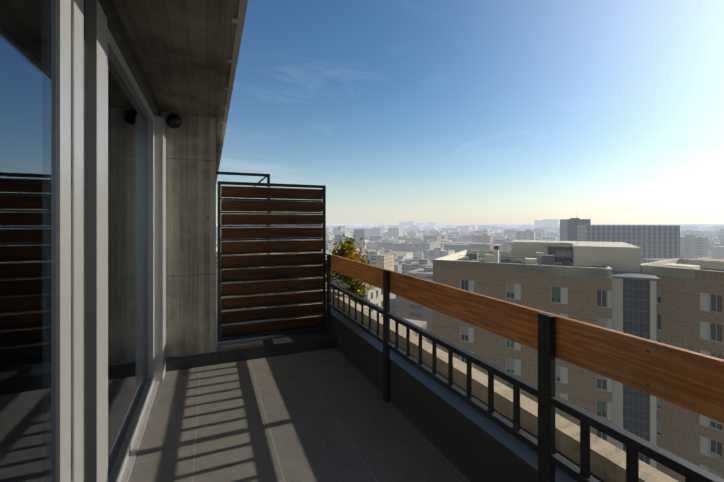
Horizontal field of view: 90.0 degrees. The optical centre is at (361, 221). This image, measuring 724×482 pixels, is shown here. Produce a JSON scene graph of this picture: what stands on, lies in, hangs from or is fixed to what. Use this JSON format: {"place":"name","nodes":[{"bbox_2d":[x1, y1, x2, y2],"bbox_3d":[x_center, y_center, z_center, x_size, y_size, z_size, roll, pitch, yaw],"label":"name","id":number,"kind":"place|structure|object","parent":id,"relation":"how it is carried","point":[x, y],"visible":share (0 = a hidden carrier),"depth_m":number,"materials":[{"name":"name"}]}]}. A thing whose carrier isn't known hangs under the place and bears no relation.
{"place":"outdoors","nodes":[
{"label":"outdoors","id":0,"kind":"place"},
{"bbox_2d":[84,0,84,481],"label":"black door seals","id":1,"kind":"object","parent":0,"point":[84,240],"depth_m":1.61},
{"bbox_2d":[128,348,469,481],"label":"balcony floor tiles","id":2,"kind":"object","parent":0,"point":[329,415],"visible":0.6,"depth_m":2.67,"materials":[{"name":"grey tile"}]},
{"bbox_2d":[56,0,165,481],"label":"window frame","id":3,"kind":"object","parent":2,"relation":"on","point":[101,46],"depth_m":1.62,"materials":[{"name":"grey metal"}]},
{"bbox_2d":[0,0,147,481],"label":"door glass","id":4,"kind":"object","parent":3,"relation":"in","point":[27,240],"visible":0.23,"depth_m":1.14,"materials":[{"name":"clear glass"}]},
{"bbox_2d":[161,112,215,357],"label":"concrete wall","id":5,"kind":"structure","parent":2,"relation":"on","point":[190,234],"depth_m":3.83,"materials":[{"name":"grey concrete"}]},
{"bbox_2d":[166,114,181,128],"bbox_3d":[-1.946,-1.043,3.745,0.150,0.150,0.098,0,0,-23],"label":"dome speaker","id":6,"kind":"object","parent":5,"relation":"attached to","point":[174,121],"visible":1,"depth_m":3.72},
{"bbox_2d":[112,0,239,170],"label":"ceiling","id":7,"kind":"structure","parent":5,"relation":"on","point":[183,49],"depth_m":2.36,"materials":[{"name":"grey concrete"}]},
{"bbox_2d":[98,0,161,116],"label":"dark door head","id":8,"kind":"object","parent":7,"relation":"attached to","point":[116,28],"visible":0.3,"depth_m":2.21},
{"bbox_2d":[216,0,247,182],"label":"ceiling edge","id":9,"kind":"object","parent":7,"relation":"attached to","point":[240,21],"depth_m":2.52,"materials":[{"name":"grey concrete"}]},
{"bbox_2d":[166,278,604,481],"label":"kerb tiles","id":10,"kind":"object","parent":2,"relation":"on","point":[469,442],"visible":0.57,"depth_m":2.66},
{"bbox_2d":[216,267,273,318],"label":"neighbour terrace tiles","id":11,"kind":"object","parent":10,"relation":"on","point":[231,296],"depth_m":6.78,"materials":[{"name":"grey tile"}]},
{"bbox_2d":[216,171,325,341],"bbox_3d":[-1.352,0.322,5.080,1.320,2.160,1.420,0,0,-23],"label":"metal frame","id":12,"kind":"object","parent":10,"relation":"on","point":[267,184],"visible":0.81,"depth_m":4.43,"materials":[{"name":"black metal"}]},
{"bbox_2d":[221,198,321,336],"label":"metal slats","id":13,"kind":"object","parent":12,"relation":"attached to","point":[270,265],"visible":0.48,"depth_m":4.47,"materials":[{"name":"black metal"}]},
{"bbox_2d":[221,185,322,335],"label":"wooden slats","id":14,"kind":"object","parent":12,"relation":"attached to","point":[263,246],"visible":0.98,"depth_m":4.42,"materials":[{"name":"brown wood"}]},
{"bbox_2d":[277,302,319,318],"bbox_3d":[-0.932,1.277,5.164,0.520,0.250,0.550,0,0,-23],"label":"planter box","id":15,"kind":"object","parent":10,"relation":"on","point":[298,316],"visible":0.04,"depth_m":4.98,"materials":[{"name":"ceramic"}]},
{"bbox_2d":[227,227,383,308],"bbox_3d":[-0.865,0.723,5.246,2.454,1.302,1.216,0,0,-23],"label":"tree","id":16,"kind":"object","parent":15,"relation":"in","point":[350,252],"depth_m":5.31,"materials":[{"name":"green plant"}]},
{"bbox_2d":[327,254,723,481],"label":"steel railing","id":17,"kind":"object","parent":2,"relation":"on","point":[543,445],"visible":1,"depth_m":1.65,"materials":[{"name":"black metal"}]},
{"bbox_2d":[331,255,723,422],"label":"wooden railing boards","id":18,"kind":"object","parent":17,"relation":"attached to","point":[693,381],"visible":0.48,"depth_m":1.46,"materials":[{"name":"brown wood"}]},
{"bbox_2d":[216,0,723,223],"label":"sky","id":19,"kind":"structure","parent":0,"point":[418,111],"materials":[{"name":"blue"}]},
{"bbox_2d":[275,266,678,481],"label":"concrete ledge","id":20,"kind":"object","parent":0,"point":[607,461],"visible":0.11,"depth_m":2.07,"materials":[{"name":"concrete"}]},
{"bbox_3d":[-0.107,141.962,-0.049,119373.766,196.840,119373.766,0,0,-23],"label":"ground surface","id":21,"kind":"structure","parent":0,"visible":0},
{"bbox_2d":[216,219,723,343],"bbox_3d":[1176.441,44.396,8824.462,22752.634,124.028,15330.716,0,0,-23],"label":"city buildings","id":22,"kind":"structure","parent":21,"relation":"on","point":[411,248],"depth_m":603.28,"materials":[{"name":"grey concrete"}]},
{"bbox_2d":[433,240,660,468],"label":"apartment building","id":23,"kind":"structure","parent":21,"relation":"on","point":[609,285],"depth_m":44.74,"materials":[{"name":"beige brick"}]},
{"bbox_2d":[560,218,590,240],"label":"dark office tower","id":24,"kind":"structure","parent":21,"relation":"on","point":[568,229],"depth_m":325.51,"materials":[{"name":"grey"}]},
{"bbox_2d":[577,225,679,262],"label":"building","id":25,"kind":"structure","parent":21,"relation":"on","point":[657,241],"depth_m":282.83,"materials":[{"name":"grey concrete"}]},
{"bbox_2d":[640,258,723,481],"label":"apartment building","id":26,"kind":"structure","parent":21,"relation":"on","point":[690,304],"depth_m":41.43,"materials":[{"name":"beige brick"}]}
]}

